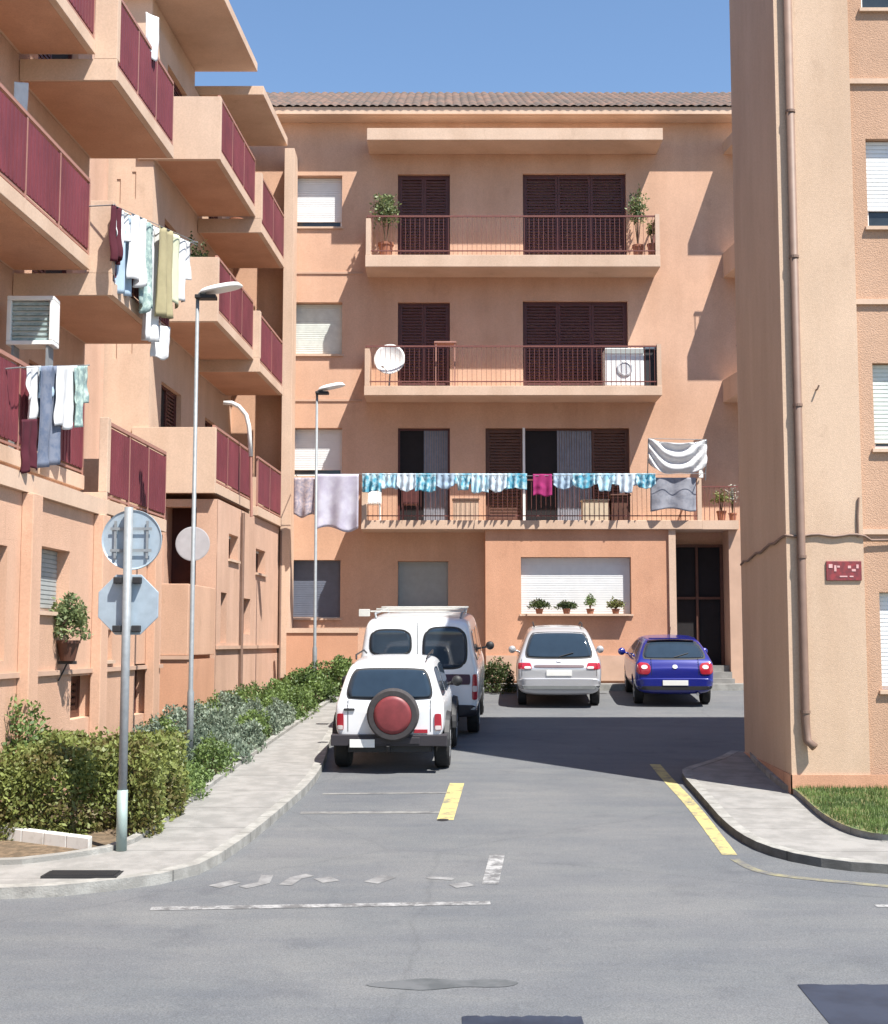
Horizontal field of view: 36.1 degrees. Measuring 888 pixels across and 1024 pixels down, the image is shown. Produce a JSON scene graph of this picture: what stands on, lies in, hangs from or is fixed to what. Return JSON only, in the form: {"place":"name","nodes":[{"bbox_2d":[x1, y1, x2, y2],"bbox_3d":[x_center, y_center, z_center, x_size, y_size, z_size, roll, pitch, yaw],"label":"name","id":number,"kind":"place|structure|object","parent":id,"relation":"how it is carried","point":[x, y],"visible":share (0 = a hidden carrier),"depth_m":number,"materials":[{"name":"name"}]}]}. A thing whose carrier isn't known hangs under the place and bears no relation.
{"place":"outdoors","nodes":[
{"label":"outdoors","id":0,"kind":"place"},
{"bbox_2d":[0,696,338,883],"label":"pavement","id":1,"kind":"structure","parent":0,"point":[237,800],"depth_m":16.10,"materials":[{"name":"concrete"}]},
{"bbox_2d":[40,870,123,878],"bbox_3d":[-3.465,3.488,13.074,0.720,0.062,0.320,0,-5,0],"label":"drain grate","id":2,"kind":"object","parent":1,"relation":"on","point":[71,874],"visible":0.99,"depth_m":12.96,"materials":[{"name":"black metal"}]},
{"bbox_2d":[98,507,161,851],"bbox_3d":[-3.336,1.783,14.322,0.661,3.678,0.151,0,-5,0],"label":"sign post","id":3,"kind":"object","parent":1,"relation":"on","point":[128,603],"visible":1,"depth_m":14.44,"materials":[{"name":"grey metal"}]},
{"bbox_2d":[0,691,887,1023],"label":"road","id":4,"kind":"structure","parent":0,"point":[624,891],"depth_m":12.11,"materials":[{"name":"asphalt"}]},
{"bbox_2d":[0,725,332,898],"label":"kerb","id":5,"kind":"structure","parent":4,"relation":"on","point":[244,837],"depth_m":13.40,"materials":[{"name":"concrete"}]},
{"bbox_2d":[0,692,337,864],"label":"kerb","id":6,"kind":"structure","parent":4,"relation":"on","point":[136,836],"depth_m":14.42,"materials":[{"name":"concrete"}]},
{"bbox_2d":[150,901,490,909],"bbox_3d":[-1.102,3.551,12.297,3.052,0.021,0.120,0,-6,-4],"label":"parking line","id":7,"kind":"object","parent":4,"relation":"on","point":[321,905],"visible":1,"depth_m":12.30,"materials":[{"name":"white paint"}]},
{"bbox_2d":[331,649,461,766],"bbox_3d":[-0.704,2.989,21.376,1.950,1.683,3.740,0,-2,3],"label":"off road car","id":8,"kind":"object","parent":4,"relation":"on","point":[397,702],"visible":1,"depth_m":19.79,"materials":[{"name":"white paint"}]},
{"bbox_2d":[359,606,493,731],"bbox_3d":[-0.339,2.865,25.744,2.530,2.200,4.641,0,-2,3],"label":"parked van","id":9,"kind":"object","parent":4,"relation":"on","point":[449,635],"visible":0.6,"depth_m":23.53,"materials":[{"name":"paint"}]},
{"bbox_2d":[366,978,517,989],"bbox_3d":[-0.013,3.482,10.052,1.128,0.018,0.270,0,-5,0],"label":"tar patch","id":10,"kind":"object","parent":4,"relation":"on","point":[423,984],"visible":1,"depth_m":10.07,"materials":[{"name":"asphalt"}]},
{"bbox_2d":[437,783,463,819],"bbox_3d":[0.097,3.714,17.571,0.200,0.170,2.608,0,-6,4],"label":"yellow line","id":11,"kind":"object","parent":4,"relation":"on","point":[448,809],"visible":1,"depth_m":17.47,"materials":[{"name":"paint"}]},
{"bbox_2d":[482,854,504,883],"bbox_3d":[0.504,3.596,13.759,0.160,0.085,1.297,-1,-6,5],"label":"parking line","id":12,"kind":"object","parent":4,"relation":"on","point":[492,874],"visible":1,"depth_m":13.70,"materials":[{"name":"white paint"}]},
{"bbox_2d":[462,1015,583,1023],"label":"tar patch","id":13,"kind":"object","parent":4,"relation":"on","point":[527,1019],"visible":1,"depth_m":9.27,"materials":[{"name":"asphalt"}]},
{"bbox_2d":[508,621,603,703],"bbox_3d":[2.479,3.252,30.005,2.130,1.690,4.055,0,-2,3],"label":"parked car","id":14,"kind":"object","parent":4,"relation":"on","point":[557,659],"visible":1,"depth_m":28.16,"materials":[{"name":"silver paint"}]},
{"bbox_2d":[484,684,743,690],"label":"kerb","id":15,"kind":"structure","parent":4,"relation":"on","point":[715,687],"depth_m":31.70,"materials":[{"name":"concrete"}]},
{"bbox_2d":[618,627,712,702],"bbox_3d":[4.898,3.291,30.164,2.010,1.623,3.966,0,-2,3],"label":"parked car","id":16,"kind":"object","parent":4,"relation":"on","point":[667,664],"visible":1,"depth_m":28.39,"materials":[{"name":"blue paint"}]},
{"bbox_2d":[650,764,736,854],"bbox_3d":[3.117,3.711,17.476,0.198,0.403,6.192,0,-5,2],"label":"yellow line","id":17,"kind":"object","parent":4,"relation":"on","point":[721,843],"visible":1,"depth_m":16.66,"materials":[{"name":"paint"}]},
{"bbox_2d":[731,859,887,886],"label":"yellow line","id":18,"kind":"object","parent":4,"relation":"on","point":[744,864],"visible":1,"depth_m":13.37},
{"bbox_2d":[797,984,887,1023],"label":"tar patch","id":19,"kind":"object","parent":4,"relation":"on","point":[851,1004],"visible":1,"depth_m":9.66,"materials":[{"name":"asphalt"}]},
{"bbox_2d":[195,0,730,92],"label":"sky","id":20,"kind":"structure","parent":0,"point":[306,46],"materials":[{"name":"blue"}]},
{"bbox_2d":[682,751,887,873],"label":"pavement","id":21,"kind":"structure","parent":0,"point":[743,790],"depth_m":16.03,"materials":[{"name":"concrete"}]},
{"bbox_2d":[682,750,887,873],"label":"kerb","id":22,"kind":"structure","parent":21,"relation":"on","point":[719,809],"depth_m":14.76,"materials":[{"name":"concrete"}]},
{"bbox_2d":[750,752,887,840],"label":"kerb","id":23,"kind":"structure","parent":21,"relation":"on","point":[770,775],"depth_m":16.07,"materials":[{"name":"concrete"}]},
{"bbox_2d":[793,783,887,834],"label":"lawn","id":24,"kind":"structure","parent":0,"point":[815,806],"depth_m":16.10,"materials":[{"name":"green plant"}]},
{"bbox_3d":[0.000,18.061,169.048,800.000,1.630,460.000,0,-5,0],"label":"ground","id":25,"kind":"structure","parent":0,"visible":0},
{"bbox_2d":[0,0,173,824],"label":"apartment building","id":26,"kind":"structure","parent":25,"relation":"on","point":[100,101],"depth_m":19.07,"materials":[{"name":"orange paint"}]},
{"bbox_2d":[19,419,37,473],"bbox_3d":[-4.864,-0.781,15.955,0.084,0.706,0.500,0,-5,2],"label":"cloth","id":27,"kind":"object","parent":26,"relation":"hanging from","point":[28,452],"visible":1,"depth_m":15.92,"materials":[{"name":"fabric"}]},
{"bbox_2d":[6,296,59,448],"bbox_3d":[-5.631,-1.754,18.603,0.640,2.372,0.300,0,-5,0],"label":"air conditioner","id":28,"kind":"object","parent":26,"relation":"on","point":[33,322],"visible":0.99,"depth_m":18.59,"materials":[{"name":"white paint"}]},
{"bbox_2d":[5,364,89,368],"bbox_3d":[-5.139,-1.865,17.562,0.359,0.600,2.646,0,-5,3],"label":"clothes line","id":29,"kind":"object","parent":26,"relation":"attached to","point":[38,366],"visible":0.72,"depth_m":16.63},
{"bbox_2d":[26,366,39,418],"bbox_3d":[-5.042,-1.478,16.754,0.095,0.751,0.485,0,-5,0],"label":"shirt","id":30,"kind":"object","parent":29,"relation":"hanging from","point":[32,377],"visible":0.93,"depth_m":16.73,"materials":[{"name":"white fabric"}]},
{"bbox_2d":[37,366,60,467],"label":"jeans","id":31,"kind":"object","parent":29,"relation":"hanging from","point":[48,453],"visible":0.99,"depth_m":16.99,"materials":[{"name":"fabric"}]},
{"bbox_2d":[53,366,74,429],"bbox_3d":[-4.873,-1.514,17.639,0.078,0.932,0.779,0,-6,4],"label":"towel","id":32,"kind":"object","parent":29,"relation":"hanging from","point":[64,413],"visible":0.97,"depth_m":17.60,"materials":[{"name":"white fabric"}]},
{"bbox_2d":[74,366,88,427],"bbox_3d":[-4.807,-1.542,18.032,0.096,0.909,0.529,0,-5,0],"label":"shirt","id":33,"kind":"object","parent":29,"relation":"hanging from","point":[81,396],"visible":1,"depth_m":18.02,"materials":[{"name":"green fabric"}]},
{"bbox_2d":[40,549,65,615],"bbox_3d":[-4.971,0.872,17.014,0.266,0.839,1.376,0,-5,3],"label":"window","id":34,"kind":"structure","parent":26,"relation":"in","point":[48,558],"depth_m":17.31,"materials":[{"name":"white paint"}]},
{"bbox_2d":[48,591,93,680],"bbox_3d":[-4.733,1.563,17.222,0.587,1.144,0.588,-2,-6,19],"label":"hanging plant","id":35,"kind":"object","parent":26,"relation":"hanging from","point":[67,650],"visible":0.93,"depth_m":17.14,"materials":[{"name":"green plant"}]},
{"bbox_2d":[89,204,197,325],"bbox_3d":[-4.638,-3.819,21.142,0.542,1.810,3.931,-1,-6,8],"label":"clothes airer","id":36,"kind":"object","parent":26,"relation":"attached to","point":[151,224],"visible":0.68,"depth_m":20.88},
{"bbox_2d":[109,204,122,264],"bbox_3d":[-4.642,-3.936,19.360,0.155,0.870,0.398,0,-5,0],"label":"towel","id":37,"kind":"object","parent":36,"relation":"hanging from","point":[116,249],"visible":1,"depth_m":19.23,"materials":[{"name":"red fabric"}]},
{"bbox_2d":[113,215,131,296],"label":"trousers","id":38,"kind":"object","parent":36,"relation":"hanging from","point":[124,285],"visible":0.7,"depth_m":19.76,"materials":[{"name":"blue fabric"}]},
{"bbox_2d":[126,214,147,287],"bbox_3d":[-4.527,-3.877,20.209,0.163,1.113,0.624,-1,-6,9],"label":"towel","id":39,"kind":"object","parent":36,"relation":"hanging from","point":[136,270],"visible":1,"depth_m":20.09,"materials":[{"name":"white fabric"}]},
{"bbox_2d":[138,222,152,313],"bbox_3d":[-4.503,-3.715,20.619,0.148,1.478,0.586,0,-6,5],"label":"sheet","id":40,"kind":"object","parent":36,"relation":"hanging from","point":[145,300],"visible":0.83,"depth_m":20.65,"materials":[{"name":"green fabric"}]},
{"bbox_2d":[141,226,158,341],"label":"trousers","id":41,"kind":"object","parent":36,"relation":"hanging from","point":[150,327],"visible":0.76,"depth_m":21.08,"materials":[{"name":"white fabric"}]},
{"bbox_2d":[150,326,169,359],"bbox_3d":[-4.421,-2.648,21.300,0.086,0.562,0.373,-4,-7,37],"label":"towel","id":42,"kind":"object","parent":36,"relation":"hanging from","point":[160,349],"visible":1,"depth_m":21.29,"materials":[{"name":"white fabric"}]},
{"bbox_2d":[154,225,172,318],"bbox_3d":[-4.358,-3.741,21.311,0.143,1.504,0.619,-1,-6,11],"label":"towel","id":43,"kind":"object","parent":36,"relation":"hanging from","point":[163,304],"visible":1,"depth_m":21.21,"materials":[{"name":"fabric"}]},
{"bbox_2d":[172,234,179,308],"bbox_3d":[-4.344,-3.868,21.768,0.137,1.317,0.772,-1,-6,7],"label":"towel","id":44,"kind":"object","parent":36,"relation":"hanging from","point":[175,272],"visible":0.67,"depth_m":21.89,"materials":[{"name":"white fabric"}]},
{"bbox_2d":[179,238,191,301],"bbox_3d":[-4.318,-3.991,22.339,0.135,1.151,0.918,-1,-6,6],"label":"shirt","id":45,"kind":"object","parent":36,"relation":"hanging from","point":[184,264],"visible":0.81,"depth_m":22.40,"materials":[{"name":"white fabric"}]},
{"bbox_2d":[146,12,158,61],"bbox_3d":[-4.638,-7.538,21.621,0.063,0.818,0.420,-2,-6,20],"label":"cloth","id":46,"kind":"object","parent":26,"relation":"hanging from","point":[152,29],"visible":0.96,"depth_m":21.66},
{"bbox_2d":[0,693,322,857],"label":"flower bed","id":47,"kind":"object","parent":25,"relation":"on","point":[9,848],"visible":0.01,"depth_m":14.58,"materials":[{"name":"soil"}]},
{"bbox_2d":[0,692,53,825],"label":"shrub","id":48,"kind":"object","parent":47,"relation":"on","point":[32,726],"visible":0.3,"depth_m":15.59,"materials":[{"name":"green plant"}]},
{"bbox_2d":[0,826,91,848],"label":"edging wall","id":49,"kind":"structure","parent":47,"relation":"on","point":[58,839],"depth_m":14.45,"materials":[{"name":"concrete"}]},
{"bbox_2d":[0,725,192,840],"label":"hedge","id":50,"kind":"object","parent":47,"relation":"on","point":[156,768],"visible":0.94,"depth_m":15.05,"materials":[{"name":"green plant"}]},
{"bbox_2d":[154,704,186,731],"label":"lavender bush","id":51,"kind":"object","parent":47,"relation":"on","point":[179,717],"visible":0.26,"depth_m":21.07,"materials":[{"name":"green plant"}]},
{"bbox_2d":[159,584,214,717],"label":"terrace wall","id":52,"kind":"structure","parent":47,"relation":"on","point":[175,628],"depth_m":23.96,"materials":[{"name":"orange paint"}]},
{"bbox_2d":[182,762,211,799],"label":"shrub","id":53,"kind":"object","parent":47,"relation":"on","point":[196,781],"visible":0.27,"depth_m":17.26,"materials":[{"name":"green plant"}]},
{"bbox_2d":[186,730,240,775],"bbox_3d":[-3.254,3.451,19.151,0.784,0.757,1.455,0,-5,0],"label":"shrub","id":54,"kind":"object","parent":47,"relation":"on","point":[207,753],"visible":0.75,"depth_m":18.93,"materials":[{"name":"green plant"}]},
{"bbox_2d":[186,282,242,747],"bbox_3d":[-3.318,0.196,19.719,0.712,7.189,0.300,0,-5,0],"label":"street lamp","id":55,"kind":"object","parent":47,"relation":"on","point":[208,293],"visible":0.97,"depth_m":19.74,"materials":[{"name":"metal"}]},
{"bbox_2d":[175,527,209,560],"bbox_3d":[-4.166,2.072,22.487,0.570,3.699,0.094,0,-5,0],"label":"round sign","id":56,"kind":"object","parent":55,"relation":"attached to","point":[183,544],"visible":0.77,"depth_m":22.59,"materials":[{"name":"metal"}]},
{"bbox_2d":[206,702,240,726],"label":"lavender bush","id":57,"kind":"object","parent":47,"relation":"on","point":[215,716],"visible":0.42,"depth_m":22.12,"materials":[{"name":"green plant"}]},
{"bbox_2d":[204,731,254,763],"bbox_3d":[-3.185,3.549,20.235,0.784,0.623,1.406,0,-5,0],"label":"lavender bush","id":58,"kind":"object","parent":47,"relation":"on","point":[241,747],"visible":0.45,"depth_m":20.07,"materials":[{"name":"green plant"}]},
{"bbox_2d":[222,719,266,753],"bbox_3d":[-3.134,3.579,21.516,0.764,0.648,1.476,0,-5,0],"label":"lavender bush","id":59,"kind":"object","parent":47,"relation":"on","point":[253,733],"visible":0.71,"depth_m":21.30,"materials":[{"name":"green plant"}]},
{"bbox_2d":[235,707,271,740],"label":"shrub","id":60,"kind":"object","parent":47,"relation":"on","point":[250,717],"visible":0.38,"depth_m":22.45,"materials":[{"name":"green plant"}]},
{"bbox_2d":[250,707,289,735],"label":"lavender bush","id":61,"kind":"object","parent":47,"relation":"on","point":[277,726],"visible":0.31,"depth_m":23.05,"materials":[{"name":"green plant"}]},
{"bbox_2d":[265,697,296,726],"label":"lavender bush","id":62,"kind":"object","parent":47,"relation":"on","point":[281,709],"visible":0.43,"depth_m":24.25,"materials":[{"name":"green plant"}]},
{"bbox_2d":[284,684,321,714],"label":"shrub","id":63,"kind":"object","parent":47,"relation":"on","point":[305,700],"visible":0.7,"depth_m":26.24,"materials":[{"name":"green plant"}]},
{"bbox_2d":[276,660,339,702],"bbox_3d":[-2.872,3.589,28.366,1.446,1.046,1.494,-5,-8,43],"label":"shrub","id":64,"kind":"object","parent":47,"relation":"on","point":[302,677],"visible":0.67,"depth_m":28.15,"materials":[{"name":"green plant"}]},
{"bbox_2d":[312,382,344,695],"bbox_3d":[-2.433,0.645,28.753,0.652,6.848,0.300,0,-5,0],"label":"street lamp","id":65,"kind":"object","parent":47,"relation":"on","point":[322,390],"visible":0.97,"depth_m":28.79,"materials":[{"name":"metal"}]},
{"bbox_2d":[321,654,352,693],"bbox_3d":[-2.275,3.647,30.067,1.241,1.046,1.557,0,-5,0],"label":"shrub","id":66,"kind":"object","parent":47,"relation":"on","point":[340,665],"visible":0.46,"depth_m":29.77,"materials":[{"name":"green plant"}]},
{"bbox_2d":[94,0,287,697],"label":"apartment building","id":67,"kind":"structure","parent":25,"relation":"on","point":[207,182],"depth_m":28.34,"materials":[{"name":"orange paint"}]},
{"bbox_2d":[161,385,176,426],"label":"shutter door","id":68,"kind":"structure","parent":67,"relation":"in","point":[165,392],"depth_m":28.29,"materials":[{"name":"red wood"}]},
{"bbox_2d":[171,508,196,583],"bbox_3d":[-5.080,1.984,26.964,0.650,4.190,0.060,0,-5,0],"label":"passage door","id":69,"kind":"structure","parent":67,"relation":"in","point":[181,517],"depth_m":27.05,"materials":[{"name":"wood"}]},
{"bbox_2d":[223,401,252,516],"bbox_3d":[-4.295,-1.115,28.437,0.645,2.439,0.089,0,-5,0],"label":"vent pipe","id":70,"kind":"object","parent":67,"relation":"attached to","point":[247,420],"visible":1,"depth_m":28.43,"materials":[{"name":"metal"}]},
{"bbox_2d":[285,628,358,687],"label":"garden wall","id":71,"kind":"structure","parent":25,"relation":"on","point":[331,643],"depth_m":31.85,"materials":[{"name":"orange paint"}]},
{"bbox_2d":[231,92,742,683],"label":"apartment building","id":72,"kind":"structure","parent":25,"relation":"on","point":[523,276],"depth_m":34.06,"materials":[{"name":"orange paint"}]},
{"bbox_2d":[293,561,341,619],"bbox_3d":[-3.175,1.932,33.678,1.321,1.477,0.316,0,-5,0],"label":"window","id":73,"kind":"structure","parent":72,"relation":"in","point":[328,572],"depth_m":33.78,"materials":[{"name":"white paint"}]},
{"bbox_2d":[294,429,341,477],"bbox_3d":[-3.169,-1.461,34.004,1.348,1.252,0.316,0,-5,0],"label":"window","id":74,"kind":"structure","parent":72,"relation":"in","point":[329,440],"depth_m":34.12,"materials":[{"name":"white paint"}]},
{"bbox_2d":[296,305,342,355],"bbox_3d":[-3.182,-4.574,34.303,1.329,1.380,0.316,0,-5,0],"label":"window","id":75,"kind":"structure","parent":72,"relation":"in","point":[318,327],"depth_m":34.41,"materials":[{"name":"white paint"}]},
{"bbox_2d":[297,179,342,228],"bbox_3d":[-3.189,-7.835,34.616,1.295,1.389,0.316,0,-5,0],"label":"window","id":76,"kind":"structure","parent":72,"relation":"in","point":[319,202],"depth_m":34.72,"materials":[{"name":"white paint"}]},
{"bbox_2d":[369,193,401,254],"bbox_3d":[-1.451,-7.110,33.900,0.838,1.724,0.680,0,-5,0],"label":"potted plant","id":77,"kind":"object","parent":72,"relation":"on","point":[381,208],"visible":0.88,"depth_m":33.82,"materials":[{"name":"green plant"}]},
{"bbox_2d":[374,344,404,385],"bbox_3d":[-1.363,-3.571,33.482,0.678,1.100,0.681,3,-6,-28],"label":"satellite dish","id":78,"kind":"object","parent":72,"relation":"on","point":[397,358],"visible":0.95,"depth_m":33.46,"materials":[{"name":"white paint"}]},
{"bbox_2d":[398,562,447,605],"bbox_3d":[-0.518,1.803,33.822,1.237,1.134,0.054,0,-5,0],"label":"window","id":79,"kind":"structure","parent":72,"relation":"in","point":[419,583],"depth_m":33.80,"materials":[{"name":"white paint"}]},
{"bbox_2d":[398,176,449,254],"bbox_3d":[-0.511,-7.387,34.593,1.318,2.348,0.056,0,-5,0],"label":"shutter door","id":80,"kind":"structure","parent":72,"relation":"in","point":[401,231],"depth_m":34.60,"materials":[{"name":"red wood"}]},
{"bbox_2d":[398,303,449,385],"bbox_3d":[-0.506,-4.129,34.280,1.305,2.271,0.056,0,-5,0],"label":"shutter door","id":81,"kind":"structure","parent":72,"relation":"in","point":[407,312],"depth_m":34.30,"materials":[{"name":"red wood"}]},
{"bbox_2d":[398,429,449,519],"bbox_3d":[-0.501,-0.903,33.970,1.294,2.368,0.056,0,-5,0],"label":"shutter door","id":82,"kind":"structure","parent":72,"relation":"in","point":[411,442],"depth_m":34.02,"materials":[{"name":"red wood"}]},
{"bbox_2d":[452,498,477,519],"bbox_3d":[0.528,-0.036,33.191,0.662,0.554,0.410,0,-5,0],"label":"storage box","id":83,"kind":"object","parent":72,"relation":"on","point":[468,506],"visible":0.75,"depth_m":33.01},
{"bbox_2d":[295,438,706,479],"bbox_3d":[1.374,-1.272,32.749,9.878,0.989,0.366,0,-5,0],"label":"clothes line","id":84,"kind":"object","parent":72,"relation":"attached to","point":[569,475],"visible":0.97,"depth_m":32.53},
{"bbox_2d":[294,478,314,517],"bbox_3d":[-3.333,-0.340,32.478,0.499,0.966,0.112,0,-5,0],"label":"sheet","id":85,"kind":"object","parent":84,"relation":"hanging from","point":[304,497],"visible":1,"depth_m":32.48,"materials":[{"name":"fabric"}]},
{"bbox_2d":[317,474,358,531],"bbox_3d":[-2.552,-0.214,32.417,1.036,1.386,0.160,0,-5,-2],"label":"sheet","id":86,"kind":"object","parent":84,"relation":"hanging from","point":[337,500],"visible":0.95,"depth_m":32.43,"materials":[{"name":"white fabric"}]},
{"bbox_2d":[362,473,381,492],"bbox_3d":[-1.718,-0.691,32.509,0.469,0.462,0.143,0,-5,0],"label":"cloth","id":87,"kind":"object","parent":84,"relation":"hanging from","point":[371,482],"visible":1,"depth_m":32.52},
{"bbox_2d":[415,473,435,492],"bbox_3d":[-0.444,-0.695,32.532,0.500,0.455,0.143,0,-5,0],"label":"cloth","id":88,"kind":"object","parent":84,"relation":"hanging from","point":[426,482],"visible":1,"depth_m":32.53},
{"bbox_2d":[533,474,551,496],"bbox_3d":[2.350,-0.634,32.505,0.456,0.546,0.079,0,-5,0],"label":"towel","id":89,"kind":"object","parent":84,"relation":"hanging from","point":[542,484],"visible":1,"depth_m":32.51,"materials":[{"name":"fabric"}]},
{"bbox_2d":[650,478,695,511],"bbox_3d":[5.495,-0.418,32.663,1.099,0.819,0.117,0,-5,0],"label":"blanket","id":90,"kind":"object","parent":84,"relation":"hanging from","point":[673,493],"visible":1,"depth_m":32.67,"materials":[{"name":"grey fabric"}]},
{"bbox_2d":[648,439,706,473],"bbox_3d":[5.605,-1.344,32.675,1.403,0.845,0.137,0,-5,0],"label":"sheet","id":91,"kind":"object","parent":84,"relation":"hanging from","point":[670,457],"visible":1,"depth_m":32.67,"materials":[{"name":"white fabric"}]},
{"bbox_2d":[485,429,629,519],"bbox_3d":[2.824,-0.903,33.970,3.580,2.368,0.056,0,-5,0],"label":"shutter door","id":92,"kind":"structure","parent":72,"relation":"in","point":[541,445],"depth_m":34.01,"materials":[{"name":"brown wood"}]},
{"bbox_2d":[523,175,625,254],"bbox_3d":[3.304,-7.394,34.594,2.609,2.364,0.056,0,-5,0],"label":"shutter door","id":93,"kind":"structure","parent":72,"relation":"in","point":[529,221],"depth_m":34.61,"materials":[{"name":"red wood"}]},
{"bbox_2d":[523,302,626,385],"bbox_3d":[3.296,-4.144,34.282,2.630,2.301,0.056,0,-5,0],"label":"shutter door","id":94,"kind":"structure","parent":72,"relation":"in","point":[557,328],"depth_m":34.31,"materials":[{"name":"red wood"}]},
{"bbox_2d":[520,558,633,615],"bbox_3d":[3.171,1.796,32.792,2.725,1.412,0.286,0,-5,0],"label":"window","id":95,"kind":"structure","parent":72,"relation":"in","point":[554,580],"depth_m":32.90,"materials":[{"name":"white paint"}]},
{"bbox_2d":[580,499,609,519],"bbox_3d":[3.674,-0.026,33.190,0.676,0.534,0.410,0,-5,0],"label":"crate","id":96,"kind":"object","parent":72,"relation":"on","point":[593,506],"visible":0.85,"depth_m":33.01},
{"bbox_2d":[608,494,630,519],"bbox_3d":[4.282,-0.086,33.196,0.503,0.654,0.410,0,-5,0],"label":"cabinet","id":97,"kind":"object","parent":72,"relation":"on","point":[617,505],"visible":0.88,"depth_m":33.02,"materials":[{"name":"brown wood"}]},
{"bbox_2d":[602,348,643,385],"bbox_3d":[4.406,-3.502,33.511,0.950,0.966,0.595,0,-5,0],"label":"washing machine","id":98,"kind":"object","parent":72,"relation":"on","point":[620,366],"visible":0.84,"depth_m":33.25,"materials":[{"name":"white paint"}]},
{"bbox_2d":[625,183,649,254],"bbox_3d":[4.827,-7.234,33.995,0.573,1.990,0.611,4,-7,-35],"label":"potted plant","id":99,"kind":"object","parent":72,"relation":"on","point":[637,206],"visible":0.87,"depth_m":33.95,"materials":[{"name":"green plant"}]},
{"bbox_2d":[643,347,656,385],"bbox_3d":[5.060,-3.527,33.511,0.360,1.016,0.600,0,-5,0],"label":"storage box","id":100,"kind":"object","parent":72,"relation":"on","point":[649,375],"visible":0.54,"depth_m":33.25,"materials":[{"name":"black plastic"}]},
{"bbox_2d":[676,544,724,664],"bbox_3d":[6.215,2.442,33.458,1.282,3.291,0.116,0,-5,0],"label":"entrance door","id":101,"kind":"structure","parent":72,"relation":"in","point":[699,567],"depth_m":33.50,"materials":[{"name":"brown wood"}]},
{"bbox_2d":[484,656,516,693],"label":"shrub","id":102,"kind":"object","parent":25,"relation":"on","point":[500,673],"visible":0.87,"depth_m":31.14,"materials":[{"name":"green plant"}]},
{"bbox_2d":[729,0,887,793],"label":"apartment building","id":103,"kind":"structure","parent":25,"relation":"on","point":[809,93],"depth_m":18.25,"materials":[{"name":"paint"}]},
{"bbox_2d":[826,561,861,580],"bbox_3d":[5.220,0.768,17.792,0.460,0.255,0.027,0,-5,0],"label":"wall sign","id":104,"kind":"object","parent":103,"relation":"attached to","point":[843,570],"visible":1,"depth_m":17.78,"materials":[{"name":"metal"}]},
{"bbox_2d":[865,142,887,229],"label":"window","id":105,"kind":"structure","parent":103,"relation":"in","point":[876,152],"depth_m":18.48,"materials":[{"name":"white paint"}]},
{"bbox_2d":[872,365,887,451],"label":"window","id":106,"kind":"structure","parent":103,"relation":"in","point":[880,372],"depth_m":18.19,"materials":[{"name":"white paint"}]},
{"bbox_2d":[879,593,887,693],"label":"window","id":107,"kind":"structure","parent":103,"relation":"in","point":[883,597],"depth_m":17.90,"materials":[{"name":"white paint"}]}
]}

